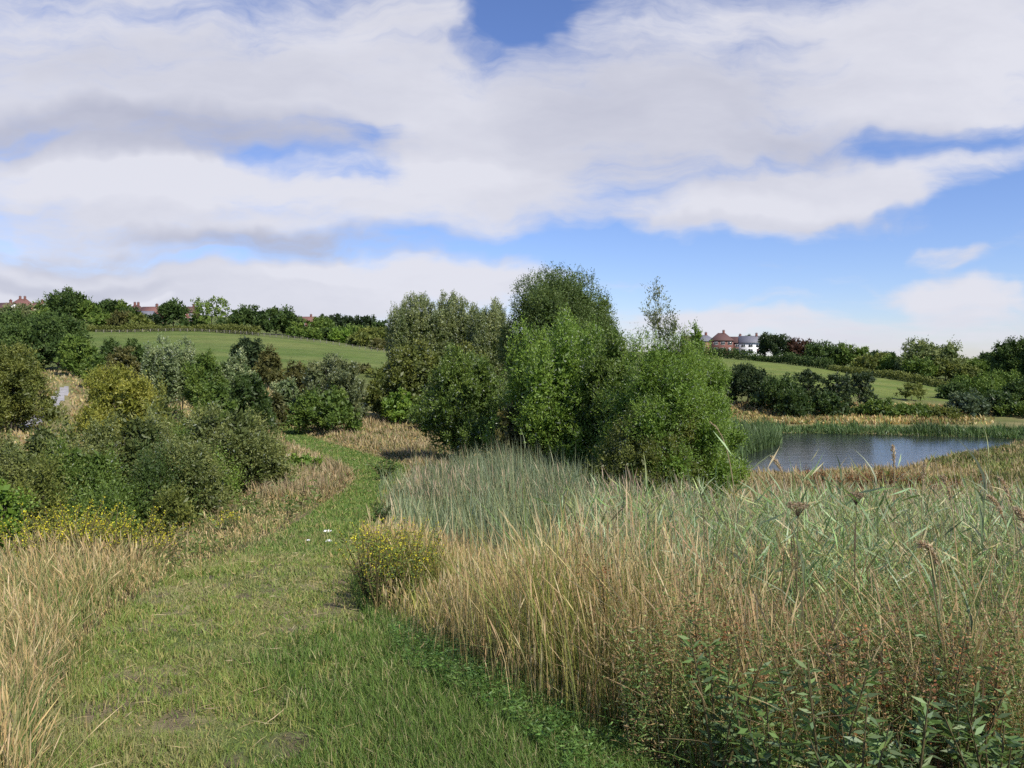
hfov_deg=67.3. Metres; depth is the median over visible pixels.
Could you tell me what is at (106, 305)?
skyline tree
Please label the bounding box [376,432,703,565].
reed bed
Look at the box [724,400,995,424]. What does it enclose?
bank grass
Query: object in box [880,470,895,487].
dock plant
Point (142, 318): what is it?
field bush
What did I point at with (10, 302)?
house
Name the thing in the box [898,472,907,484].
dock plant
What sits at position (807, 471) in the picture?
dock plant
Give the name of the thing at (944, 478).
tall grass stem
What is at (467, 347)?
willow tree
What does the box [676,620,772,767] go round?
mugwort plant
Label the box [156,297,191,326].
skyline tree
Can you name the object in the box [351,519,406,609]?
ragwort plant
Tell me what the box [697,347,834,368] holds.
hedge
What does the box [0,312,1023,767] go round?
ground
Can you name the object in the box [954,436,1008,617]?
reed plant
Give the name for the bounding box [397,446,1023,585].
reed straw
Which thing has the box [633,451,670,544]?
reed plant
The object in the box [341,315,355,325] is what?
skyline tree
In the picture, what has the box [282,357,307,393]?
hawthorn bush
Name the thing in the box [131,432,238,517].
sallow bush
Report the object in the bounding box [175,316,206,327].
field bush
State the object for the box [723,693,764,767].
nettle plant
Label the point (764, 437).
reed spit
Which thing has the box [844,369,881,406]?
bank tree
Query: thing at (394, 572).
ragwort plant
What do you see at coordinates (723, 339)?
house
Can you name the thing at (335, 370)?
bush
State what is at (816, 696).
mugwort plant
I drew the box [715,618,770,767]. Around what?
dock plant
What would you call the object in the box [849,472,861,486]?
dock plant
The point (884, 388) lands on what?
field
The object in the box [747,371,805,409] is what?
bank bush
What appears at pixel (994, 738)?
nettle plant
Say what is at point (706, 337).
house
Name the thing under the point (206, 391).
broom bush
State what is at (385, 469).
bramble plant
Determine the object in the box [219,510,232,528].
ragwort plant
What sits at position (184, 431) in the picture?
thicket bush
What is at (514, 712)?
clover undergrowth
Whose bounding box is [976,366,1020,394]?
bank tree
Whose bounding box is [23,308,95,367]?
oak tree
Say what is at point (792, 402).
bank bush
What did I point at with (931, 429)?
reeds
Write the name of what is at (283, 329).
skyline tree
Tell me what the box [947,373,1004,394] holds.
tree
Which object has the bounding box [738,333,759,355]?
house
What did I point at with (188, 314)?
house
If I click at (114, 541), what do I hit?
ragwort plant
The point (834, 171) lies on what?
sky
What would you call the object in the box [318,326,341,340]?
field bush
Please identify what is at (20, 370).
olive bush
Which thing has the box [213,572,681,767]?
rough grass
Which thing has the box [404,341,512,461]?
willow bush
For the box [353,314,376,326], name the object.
skyline tree
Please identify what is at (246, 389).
broom bush
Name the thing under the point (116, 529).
ragwort plant
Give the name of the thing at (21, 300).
house
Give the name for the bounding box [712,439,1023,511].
shore grass
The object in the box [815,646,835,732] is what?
dock plant
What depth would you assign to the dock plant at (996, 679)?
2.96 m
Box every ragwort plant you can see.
[0,503,68,555]
[0,515,60,568]
[16,519,67,564]
[23,503,103,566]
[28,510,73,553]
[31,506,91,565]
[54,495,105,561]
[54,506,97,542]
[55,503,114,549]
[68,515,130,561]
[69,505,116,544]
[80,503,135,563]
[86,504,160,560]
[88,514,123,551]
[107,505,166,570]
[117,519,171,560]
[136,515,176,564]
[148,522,188,566]
[209,514,225,536]
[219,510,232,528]
[227,512,239,533]
[333,516,395,596]
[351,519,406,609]
[352,523,401,592]
[364,518,415,606]
[372,526,419,561]
[376,517,428,575]
[376,526,441,607]
[389,517,438,567]
[391,531,446,579]
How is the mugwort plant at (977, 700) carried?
on the ground at (1008, 420)
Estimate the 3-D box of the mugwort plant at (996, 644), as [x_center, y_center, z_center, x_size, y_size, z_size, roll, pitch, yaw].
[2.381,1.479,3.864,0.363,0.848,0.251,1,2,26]
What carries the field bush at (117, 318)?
on the ground at (1008, 420)
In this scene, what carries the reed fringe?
on the ground at (1008, 420)
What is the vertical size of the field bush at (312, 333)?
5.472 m
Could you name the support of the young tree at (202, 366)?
on the ground at (1008, 420)
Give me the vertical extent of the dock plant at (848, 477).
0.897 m
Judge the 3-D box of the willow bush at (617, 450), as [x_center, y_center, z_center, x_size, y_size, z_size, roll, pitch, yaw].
[4.727,2.521,26.870,4.452,4.200,4.907,2,3,40]
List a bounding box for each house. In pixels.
[0,299,16,307]
[14,296,33,308]
[132,302,141,309]
[139,303,161,317]
[141,311,155,316]
[185,304,200,317]
[302,314,313,326]
[694,332,710,353]
[709,330,733,351]
[731,333,741,354]
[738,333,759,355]
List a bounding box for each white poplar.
[139,333,181,407]
[170,335,195,416]
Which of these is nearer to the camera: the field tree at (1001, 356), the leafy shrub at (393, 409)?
the leafy shrub at (393, 409)
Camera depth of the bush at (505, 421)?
31.81 m
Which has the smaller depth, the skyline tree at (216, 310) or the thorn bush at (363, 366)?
the thorn bush at (363, 366)
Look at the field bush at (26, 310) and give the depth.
287.10 m
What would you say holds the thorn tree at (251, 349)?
on the ground at (1008, 420)
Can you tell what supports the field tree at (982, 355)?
on the ground at (1008, 420)
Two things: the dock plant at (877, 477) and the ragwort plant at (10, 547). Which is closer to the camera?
the ragwort plant at (10, 547)
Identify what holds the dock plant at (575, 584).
on the ground at (1008, 420)
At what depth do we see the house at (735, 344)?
331.12 m
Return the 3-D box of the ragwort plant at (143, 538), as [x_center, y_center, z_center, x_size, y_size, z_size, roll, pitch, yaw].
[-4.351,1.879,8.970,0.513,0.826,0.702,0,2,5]
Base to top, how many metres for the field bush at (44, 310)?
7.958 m
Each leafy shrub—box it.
[0,468,41,560]
[142,478,208,541]
[380,386,420,423]
[406,383,441,424]
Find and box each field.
[87,331,389,370]
[708,358,948,400]
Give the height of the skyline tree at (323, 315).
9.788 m
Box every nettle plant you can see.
[722,699,761,767]
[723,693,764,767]
[838,711,904,767]
[958,720,1023,767]
[961,733,1023,767]
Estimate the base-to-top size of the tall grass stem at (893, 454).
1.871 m
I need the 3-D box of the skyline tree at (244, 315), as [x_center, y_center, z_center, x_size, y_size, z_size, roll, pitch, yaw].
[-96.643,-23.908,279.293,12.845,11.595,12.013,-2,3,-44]
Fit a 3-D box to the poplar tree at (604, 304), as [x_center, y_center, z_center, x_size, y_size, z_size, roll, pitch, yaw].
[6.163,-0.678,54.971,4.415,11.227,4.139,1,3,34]
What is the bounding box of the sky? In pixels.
[0,0,1023,357]
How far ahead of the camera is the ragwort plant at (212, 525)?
15.11 m
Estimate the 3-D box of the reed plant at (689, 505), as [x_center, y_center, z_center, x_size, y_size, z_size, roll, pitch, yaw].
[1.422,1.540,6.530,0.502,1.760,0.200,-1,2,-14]
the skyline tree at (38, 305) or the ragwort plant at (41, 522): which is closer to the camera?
the ragwort plant at (41, 522)
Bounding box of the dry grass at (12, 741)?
[0,471,343,767]
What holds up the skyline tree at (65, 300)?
on the ground at (1008, 420)
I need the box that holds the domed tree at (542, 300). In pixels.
[488,261,628,382]
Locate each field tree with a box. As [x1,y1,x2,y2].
[757,331,791,358]
[781,338,811,358]
[802,339,856,365]
[832,343,869,366]
[851,351,889,371]
[868,349,897,368]
[876,353,902,371]
[893,334,969,377]
[901,354,939,377]
[932,357,961,380]
[949,362,985,379]
[961,356,990,374]
[973,350,1003,377]
[984,336,1023,377]
[1007,335,1023,377]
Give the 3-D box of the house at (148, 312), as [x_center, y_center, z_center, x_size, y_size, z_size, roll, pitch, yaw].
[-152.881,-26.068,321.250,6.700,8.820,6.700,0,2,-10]
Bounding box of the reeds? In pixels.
[729,412,1023,442]
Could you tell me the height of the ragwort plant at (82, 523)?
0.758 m
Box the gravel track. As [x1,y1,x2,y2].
[21,386,68,426]
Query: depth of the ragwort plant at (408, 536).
7.26 m
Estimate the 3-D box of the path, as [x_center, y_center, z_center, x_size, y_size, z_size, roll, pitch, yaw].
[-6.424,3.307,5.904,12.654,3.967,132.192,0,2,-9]
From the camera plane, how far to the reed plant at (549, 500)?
8.55 m
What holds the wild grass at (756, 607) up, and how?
on the ground at (1008, 420)
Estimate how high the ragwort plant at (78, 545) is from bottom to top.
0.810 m
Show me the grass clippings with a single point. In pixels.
(232, 667)
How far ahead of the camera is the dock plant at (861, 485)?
35.69 m
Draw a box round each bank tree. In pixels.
[725,360,770,402]
[792,368,823,402]
[817,372,856,407]
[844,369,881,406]
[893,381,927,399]
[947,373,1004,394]
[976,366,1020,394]
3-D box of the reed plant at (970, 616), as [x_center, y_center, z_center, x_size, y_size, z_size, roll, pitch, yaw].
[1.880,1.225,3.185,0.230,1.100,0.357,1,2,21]
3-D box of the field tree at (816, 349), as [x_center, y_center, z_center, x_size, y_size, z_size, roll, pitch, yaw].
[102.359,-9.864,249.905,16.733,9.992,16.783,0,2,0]
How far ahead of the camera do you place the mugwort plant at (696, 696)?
3.34 m
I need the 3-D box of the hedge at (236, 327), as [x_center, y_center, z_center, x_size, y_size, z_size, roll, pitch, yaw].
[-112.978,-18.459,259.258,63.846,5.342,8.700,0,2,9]
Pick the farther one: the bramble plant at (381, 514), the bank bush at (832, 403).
the bank bush at (832, 403)
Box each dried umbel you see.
[787,499,809,630]
[846,491,864,625]
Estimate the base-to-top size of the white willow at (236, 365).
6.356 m
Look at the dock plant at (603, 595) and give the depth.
3.92 m
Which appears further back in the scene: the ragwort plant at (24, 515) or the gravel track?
the gravel track
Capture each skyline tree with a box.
[32,298,47,310]
[42,284,92,322]
[70,298,102,322]
[98,298,120,314]
[110,299,131,319]
[119,306,141,316]
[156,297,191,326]
[189,295,230,324]
[227,304,259,331]
[252,304,300,334]
[278,315,304,333]
[304,316,334,328]
[313,313,333,321]
[329,313,348,326]
[329,323,366,332]
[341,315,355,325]
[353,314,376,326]
[356,324,389,339]
[369,319,388,332]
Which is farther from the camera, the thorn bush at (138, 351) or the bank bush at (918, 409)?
the thorn bush at (138, 351)
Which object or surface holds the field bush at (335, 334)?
on the ground at (1008, 420)
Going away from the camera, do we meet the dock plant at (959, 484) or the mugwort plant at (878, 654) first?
the mugwort plant at (878, 654)
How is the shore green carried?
on the ground at (1008, 420)
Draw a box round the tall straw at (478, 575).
[344,478,806,754]
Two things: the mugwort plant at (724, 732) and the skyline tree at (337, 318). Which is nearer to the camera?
the mugwort plant at (724, 732)
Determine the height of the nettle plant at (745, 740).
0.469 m
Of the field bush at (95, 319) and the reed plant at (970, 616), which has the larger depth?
the field bush at (95, 319)
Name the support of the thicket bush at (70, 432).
on the ground at (1008, 420)
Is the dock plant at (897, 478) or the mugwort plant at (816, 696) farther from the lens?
the dock plant at (897, 478)
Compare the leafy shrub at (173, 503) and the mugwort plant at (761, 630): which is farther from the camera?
the leafy shrub at (173, 503)
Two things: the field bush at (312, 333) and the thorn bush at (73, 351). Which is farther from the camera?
the field bush at (312, 333)
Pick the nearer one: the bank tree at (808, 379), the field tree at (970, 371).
the bank tree at (808, 379)
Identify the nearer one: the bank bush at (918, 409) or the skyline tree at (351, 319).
the bank bush at (918, 409)
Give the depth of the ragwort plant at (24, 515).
8.71 m
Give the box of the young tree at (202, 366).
[179,346,227,407]
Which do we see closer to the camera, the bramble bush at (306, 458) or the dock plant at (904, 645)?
the dock plant at (904, 645)
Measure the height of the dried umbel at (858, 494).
1.412 m
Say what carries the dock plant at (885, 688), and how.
on the ground at (1008, 420)
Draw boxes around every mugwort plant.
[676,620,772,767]
[677,662,721,734]
[720,602,781,669]
[733,684,811,767]
[756,620,843,730]
[762,651,881,767]
[806,695,904,767]
[820,612,863,679]
[838,615,913,714]
[867,687,945,767]
[878,632,927,694]
[894,692,968,765]
[917,620,1014,767]
[940,712,1023,767]
[948,614,1023,696]
[979,652,1023,759]
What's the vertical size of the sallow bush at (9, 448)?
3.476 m
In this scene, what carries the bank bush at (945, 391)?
on the ground at (1008, 420)
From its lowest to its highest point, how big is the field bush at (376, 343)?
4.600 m
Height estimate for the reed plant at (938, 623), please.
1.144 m
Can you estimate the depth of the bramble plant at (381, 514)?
16.54 m
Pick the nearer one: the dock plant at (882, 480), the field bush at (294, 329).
the dock plant at (882, 480)
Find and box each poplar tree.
[382,290,439,384]
[426,289,478,363]
[464,296,514,390]
[590,297,619,333]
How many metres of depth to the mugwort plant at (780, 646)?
3.59 m
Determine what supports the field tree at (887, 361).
on the ground at (1008, 420)
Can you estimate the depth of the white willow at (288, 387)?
61.70 m
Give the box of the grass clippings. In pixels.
[47,454,515,767]
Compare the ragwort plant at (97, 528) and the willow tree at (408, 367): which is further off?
the willow tree at (408, 367)
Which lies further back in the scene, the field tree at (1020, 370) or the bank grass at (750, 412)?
the field tree at (1020, 370)
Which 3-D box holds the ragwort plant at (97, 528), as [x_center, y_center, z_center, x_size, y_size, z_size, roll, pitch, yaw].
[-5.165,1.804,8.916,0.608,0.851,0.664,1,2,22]
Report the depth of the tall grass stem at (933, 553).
4.14 m
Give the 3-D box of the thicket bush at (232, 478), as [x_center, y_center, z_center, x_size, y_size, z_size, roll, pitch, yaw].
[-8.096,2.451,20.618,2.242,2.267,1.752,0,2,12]
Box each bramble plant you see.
[365,457,402,479]
[369,499,393,523]
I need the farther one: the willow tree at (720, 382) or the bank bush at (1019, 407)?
the bank bush at (1019, 407)
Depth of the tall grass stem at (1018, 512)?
4.43 m
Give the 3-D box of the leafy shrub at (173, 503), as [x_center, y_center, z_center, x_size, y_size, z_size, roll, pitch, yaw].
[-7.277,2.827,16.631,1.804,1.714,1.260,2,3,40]
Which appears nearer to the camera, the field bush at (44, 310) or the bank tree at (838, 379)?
the bank tree at (838, 379)
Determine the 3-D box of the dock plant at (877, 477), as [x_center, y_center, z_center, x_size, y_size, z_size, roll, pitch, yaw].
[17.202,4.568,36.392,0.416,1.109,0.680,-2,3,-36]
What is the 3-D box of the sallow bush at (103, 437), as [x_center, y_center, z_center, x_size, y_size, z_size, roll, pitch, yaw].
[-10.415,2.229,21.209,3.974,3.653,3.452,-1,3,-33]
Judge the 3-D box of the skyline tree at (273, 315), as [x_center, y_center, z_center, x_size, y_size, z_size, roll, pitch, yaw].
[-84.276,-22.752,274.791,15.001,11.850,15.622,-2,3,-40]
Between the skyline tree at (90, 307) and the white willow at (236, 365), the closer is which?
the white willow at (236, 365)
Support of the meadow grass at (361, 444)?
on the ground at (1008, 420)
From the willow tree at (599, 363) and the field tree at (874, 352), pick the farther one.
the field tree at (874, 352)
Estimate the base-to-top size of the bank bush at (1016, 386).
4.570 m
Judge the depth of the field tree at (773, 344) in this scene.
259.30 m
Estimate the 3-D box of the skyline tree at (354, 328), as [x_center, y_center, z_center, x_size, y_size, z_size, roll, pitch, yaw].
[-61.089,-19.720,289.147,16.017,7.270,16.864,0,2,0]
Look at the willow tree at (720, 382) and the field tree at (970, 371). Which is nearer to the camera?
the willow tree at (720, 382)
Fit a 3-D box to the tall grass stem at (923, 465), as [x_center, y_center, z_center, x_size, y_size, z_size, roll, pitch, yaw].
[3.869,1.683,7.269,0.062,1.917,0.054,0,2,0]
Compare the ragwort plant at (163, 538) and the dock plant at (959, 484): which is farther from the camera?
the dock plant at (959, 484)
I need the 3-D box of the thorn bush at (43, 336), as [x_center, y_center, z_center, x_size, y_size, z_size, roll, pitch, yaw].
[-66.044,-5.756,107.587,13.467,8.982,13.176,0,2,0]
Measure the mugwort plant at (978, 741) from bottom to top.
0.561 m
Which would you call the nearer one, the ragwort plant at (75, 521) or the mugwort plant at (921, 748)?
the mugwort plant at (921, 748)
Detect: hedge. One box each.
[86,322,261,334]
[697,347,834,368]
[828,364,948,386]
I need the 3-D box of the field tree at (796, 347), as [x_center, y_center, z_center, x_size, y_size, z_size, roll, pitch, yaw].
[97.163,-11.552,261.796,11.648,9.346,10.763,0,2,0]
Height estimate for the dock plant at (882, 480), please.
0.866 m
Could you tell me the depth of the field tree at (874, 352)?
248.70 m
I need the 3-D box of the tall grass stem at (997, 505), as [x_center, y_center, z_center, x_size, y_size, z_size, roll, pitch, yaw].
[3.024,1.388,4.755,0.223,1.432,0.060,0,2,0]
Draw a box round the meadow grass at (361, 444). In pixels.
[243,412,485,504]
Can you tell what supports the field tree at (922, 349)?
on the ground at (1008, 420)
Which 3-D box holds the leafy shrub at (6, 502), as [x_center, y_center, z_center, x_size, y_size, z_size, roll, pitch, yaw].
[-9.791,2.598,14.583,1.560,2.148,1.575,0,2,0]
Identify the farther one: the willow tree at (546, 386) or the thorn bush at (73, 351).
the thorn bush at (73, 351)
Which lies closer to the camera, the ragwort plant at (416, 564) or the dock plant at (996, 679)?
the dock plant at (996, 679)
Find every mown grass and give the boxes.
[244,422,408,557]
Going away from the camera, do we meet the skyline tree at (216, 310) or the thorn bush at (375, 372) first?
the thorn bush at (375, 372)
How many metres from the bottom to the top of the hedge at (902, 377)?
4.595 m
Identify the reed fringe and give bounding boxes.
[373,443,1023,680]
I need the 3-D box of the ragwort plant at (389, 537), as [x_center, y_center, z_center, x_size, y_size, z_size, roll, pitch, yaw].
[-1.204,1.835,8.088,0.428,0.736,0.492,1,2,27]
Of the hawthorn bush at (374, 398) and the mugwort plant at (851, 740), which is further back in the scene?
the hawthorn bush at (374, 398)
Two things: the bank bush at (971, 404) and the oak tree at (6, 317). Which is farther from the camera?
the oak tree at (6, 317)
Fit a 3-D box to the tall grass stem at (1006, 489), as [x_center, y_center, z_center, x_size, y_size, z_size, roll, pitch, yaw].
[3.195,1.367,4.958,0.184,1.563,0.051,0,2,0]
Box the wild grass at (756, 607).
[481,497,1023,767]
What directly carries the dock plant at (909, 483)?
on the ground at (1008, 420)
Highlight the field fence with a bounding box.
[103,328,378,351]
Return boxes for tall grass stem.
[710,422,737,558]
[769,454,796,573]
[890,444,896,593]
[916,539,952,626]
[919,461,926,559]
[940,475,957,596]
[986,494,1016,621]
[996,475,1020,610]
[1012,505,1023,529]
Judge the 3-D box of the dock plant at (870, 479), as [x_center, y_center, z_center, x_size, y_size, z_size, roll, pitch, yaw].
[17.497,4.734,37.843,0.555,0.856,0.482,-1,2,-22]
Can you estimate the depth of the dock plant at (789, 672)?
3.43 m
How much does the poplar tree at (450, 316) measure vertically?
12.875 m
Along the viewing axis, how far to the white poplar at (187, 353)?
60.42 m
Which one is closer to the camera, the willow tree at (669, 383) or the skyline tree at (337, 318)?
the willow tree at (669, 383)
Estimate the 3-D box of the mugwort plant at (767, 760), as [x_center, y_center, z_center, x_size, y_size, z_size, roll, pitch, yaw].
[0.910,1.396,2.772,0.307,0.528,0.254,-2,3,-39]
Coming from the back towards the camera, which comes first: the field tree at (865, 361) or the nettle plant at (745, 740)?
the field tree at (865, 361)
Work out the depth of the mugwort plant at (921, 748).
2.64 m
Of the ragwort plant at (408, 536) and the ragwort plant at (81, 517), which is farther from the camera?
the ragwort plant at (81, 517)
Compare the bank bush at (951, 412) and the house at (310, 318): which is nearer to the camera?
the bank bush at (951, 412)
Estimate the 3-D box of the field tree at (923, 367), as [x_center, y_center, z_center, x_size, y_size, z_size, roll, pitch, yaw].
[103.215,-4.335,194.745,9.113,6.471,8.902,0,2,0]
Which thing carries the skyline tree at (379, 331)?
on the ground at (1008, 420)
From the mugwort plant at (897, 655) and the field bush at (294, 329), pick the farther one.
the field bush at (294, 329)
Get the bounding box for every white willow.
[218,346,255,400]
[269,376,301,422]
[354,379,372,418]
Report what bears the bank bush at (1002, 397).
on the ground at (1008, 420)
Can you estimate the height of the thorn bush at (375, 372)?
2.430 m
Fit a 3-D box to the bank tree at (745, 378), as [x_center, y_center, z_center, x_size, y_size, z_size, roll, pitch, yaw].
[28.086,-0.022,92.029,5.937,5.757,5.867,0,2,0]
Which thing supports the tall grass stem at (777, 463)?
on the ground at (1008, 420)
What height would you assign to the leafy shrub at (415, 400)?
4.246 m
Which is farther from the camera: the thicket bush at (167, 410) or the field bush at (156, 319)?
the field bush at (156, 319)
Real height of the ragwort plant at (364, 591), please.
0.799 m
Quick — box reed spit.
[726,420,785,463]
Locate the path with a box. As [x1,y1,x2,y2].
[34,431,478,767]
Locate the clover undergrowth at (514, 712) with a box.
[385,610,668,767]
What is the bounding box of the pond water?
[736,433,1022,472]
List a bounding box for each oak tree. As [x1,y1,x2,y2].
[0,305,51,362]
[0,321,15,339]
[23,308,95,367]
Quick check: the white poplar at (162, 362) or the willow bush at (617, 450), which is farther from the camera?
the white poplar at (162, 362)
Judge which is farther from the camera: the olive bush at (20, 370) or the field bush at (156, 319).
the field bush at (156, 319)
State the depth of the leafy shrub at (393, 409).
63.15 m
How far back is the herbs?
3.05 m
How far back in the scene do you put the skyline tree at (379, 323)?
377.56 m
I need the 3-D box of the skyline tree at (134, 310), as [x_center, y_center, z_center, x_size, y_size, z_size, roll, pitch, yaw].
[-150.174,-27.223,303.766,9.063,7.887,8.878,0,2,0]
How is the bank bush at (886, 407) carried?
on the ground at (1008, 420)
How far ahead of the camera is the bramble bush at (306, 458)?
31.02 m
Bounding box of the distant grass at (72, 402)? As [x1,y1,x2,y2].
[0,370,295,469]
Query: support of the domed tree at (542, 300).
on the ground at (1008, 420)
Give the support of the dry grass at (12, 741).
on the ground at (1008, 420)
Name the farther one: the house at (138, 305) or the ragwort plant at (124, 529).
the house at (138, 305)
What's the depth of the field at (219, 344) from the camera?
206.55 m
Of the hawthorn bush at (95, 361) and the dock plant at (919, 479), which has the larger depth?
the hawthorn bush at (95, 361)
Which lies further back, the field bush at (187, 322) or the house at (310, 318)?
the house at (310, 318)
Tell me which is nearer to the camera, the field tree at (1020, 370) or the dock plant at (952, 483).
the dock plant at (952, 483)
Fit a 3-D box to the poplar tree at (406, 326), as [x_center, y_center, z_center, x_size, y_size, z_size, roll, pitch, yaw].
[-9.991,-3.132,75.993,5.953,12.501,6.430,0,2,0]
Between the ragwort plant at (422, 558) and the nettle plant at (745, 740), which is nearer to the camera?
the nettle plant at (745, 740)
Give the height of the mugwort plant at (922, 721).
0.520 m
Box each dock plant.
[555,554,589,617]
[596,559,626,659]
[636,622,667,704]
[658,609,692,689]
[685,601,729,767]
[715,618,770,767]
[716,611,754,703]
[774,639,805,734]
[799,465,810,481]
[809,469,817,486]
[815,623,873,767]
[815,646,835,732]
[819,467,825,483]
[845,470,853,483]
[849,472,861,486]
[855,473,867,488]
[864,472,872,483]
[869,470,880,484]
[869,637,920,767]
[879,470,887,482]
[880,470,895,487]
[888,606,927,721]
[890,467,899,482]
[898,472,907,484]
[902,474,914,487]
[913,473,921,484]
[921,632,974,767]
[928,479,936,494]
[937,619,973,714]
[947,477,959,492]
[952,477,967,496]
[966,637,1009,767]
[972,472,985,487]
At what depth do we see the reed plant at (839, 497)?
6.25 m
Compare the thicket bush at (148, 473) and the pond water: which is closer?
the thicket bush at (148, 473)
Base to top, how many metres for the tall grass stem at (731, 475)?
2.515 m
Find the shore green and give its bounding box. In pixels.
[878,441,1023,493]
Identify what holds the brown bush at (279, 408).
on the ground at (1008, 420)
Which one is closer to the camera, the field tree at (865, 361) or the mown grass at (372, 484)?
the mown grass at (372, 484)
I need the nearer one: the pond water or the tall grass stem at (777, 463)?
the tall grass stem at (777, 463)
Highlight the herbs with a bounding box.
[658,580,1023,767]
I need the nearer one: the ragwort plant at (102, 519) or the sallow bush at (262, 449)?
the ragwort plant at (102, 519)
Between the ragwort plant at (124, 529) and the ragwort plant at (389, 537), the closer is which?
the ragwort plant at (389, 537)
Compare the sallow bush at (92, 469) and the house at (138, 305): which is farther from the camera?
the house at (138, 305)
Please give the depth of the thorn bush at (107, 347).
91.41 m
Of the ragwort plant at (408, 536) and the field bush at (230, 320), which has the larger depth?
the field bush at (230, 320)
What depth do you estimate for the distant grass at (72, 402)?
69.44 m
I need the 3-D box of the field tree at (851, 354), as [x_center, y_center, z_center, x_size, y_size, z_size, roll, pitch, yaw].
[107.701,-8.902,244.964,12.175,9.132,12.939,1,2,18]
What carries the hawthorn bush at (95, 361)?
on the ground at (1008, 420)
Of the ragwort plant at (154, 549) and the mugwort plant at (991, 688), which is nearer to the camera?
the mugwort plant at (991, 688)
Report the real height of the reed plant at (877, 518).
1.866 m
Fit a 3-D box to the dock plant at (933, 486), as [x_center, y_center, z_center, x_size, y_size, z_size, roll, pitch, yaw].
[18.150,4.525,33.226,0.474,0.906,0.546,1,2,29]
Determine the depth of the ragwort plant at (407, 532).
7.83 m
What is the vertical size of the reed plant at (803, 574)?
1.366 m
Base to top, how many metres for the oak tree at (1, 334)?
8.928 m
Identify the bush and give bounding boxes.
[0,302,39,316]
[0,310,82,371]
[0,339,71,433]
[0,374,13,426]
[0,410,101,535]
[0,426,88,547]
[19,402,87,454]
[30,307,49,317]
[30,429,148,542]
[41,454,169,551]
[54,333,98,375]
[65,360,180,445]
[70,399,196,523]
[78,351,109,384]
[84,311,111,325]
[98,336,119,360]
[98,345,143,383]
[104,310,131,325]
[113,427,213,533]
[123,312,154,329]
[123,337,146,364]
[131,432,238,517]
[139,373,198,440]
[144,313,166,325]
[162,408,206,442]
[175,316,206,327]
[178,396,304,493]
[189,372,238,420]
[200,438,261,503]
[214,317,239,330]
[228,364,276,433]
[252,343,284,387]
[270,391,291,429]
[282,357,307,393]
[283,381,365,434]
[284,450,324,467]
[285,321,310,337]
[299,351,366,422]
[304,326,324,340]
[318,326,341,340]
[326,326,351,342]
[346,331,380,346]
[346,363,380,373]
[363,374,387,415]
[364,367,387,378]
[365,338,387,349]
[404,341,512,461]
[492,399,535,463]
[582,400,715,500]
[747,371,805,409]
[771,386,815,416]
[807,389,856,416]
[854,396,905,416]
[892,400,933,417]
[914,404,969,419]
[934,381,971,398]
[944,388,992,416]
[978,389,1020,415]
[990,400,1023,417]
[997,376,1023,401]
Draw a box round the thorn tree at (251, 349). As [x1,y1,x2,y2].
[227,334,265,377]
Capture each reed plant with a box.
[461,487,486,570]
[520,429,536,558]
[547,469,561,545]
[556,487,597,578]
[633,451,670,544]
[676,465,691,567]
[730,507,816,664]
[820,455,841,567]
[840,449,902,588]
[894,535,952,690]
[942,551,983,712]
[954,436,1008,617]
[959,429,1014,570]
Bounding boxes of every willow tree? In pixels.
[377,338,442,404]
[452,341,499,398]
[476,303,608,472]
[561,323,643,471]
[586,276,751,503]
[675,319,754,507]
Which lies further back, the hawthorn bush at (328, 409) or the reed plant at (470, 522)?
the hawthorn bush at (328, 409)
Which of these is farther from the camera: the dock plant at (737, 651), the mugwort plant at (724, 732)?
the dock plant at (737, 651)
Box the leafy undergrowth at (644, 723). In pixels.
[586,519,1023,767]
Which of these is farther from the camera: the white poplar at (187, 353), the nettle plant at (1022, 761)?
the white poplar at (187, 353)
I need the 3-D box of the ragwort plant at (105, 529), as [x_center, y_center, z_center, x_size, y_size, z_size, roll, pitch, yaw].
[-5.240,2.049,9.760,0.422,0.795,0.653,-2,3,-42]
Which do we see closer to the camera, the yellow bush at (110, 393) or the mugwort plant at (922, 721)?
the mugwort plant at (922, 721)
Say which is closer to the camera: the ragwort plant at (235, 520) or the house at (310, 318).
the ragwort plant at (235, 520)
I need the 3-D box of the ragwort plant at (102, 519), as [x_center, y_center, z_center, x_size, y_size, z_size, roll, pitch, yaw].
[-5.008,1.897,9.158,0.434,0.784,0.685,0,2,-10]

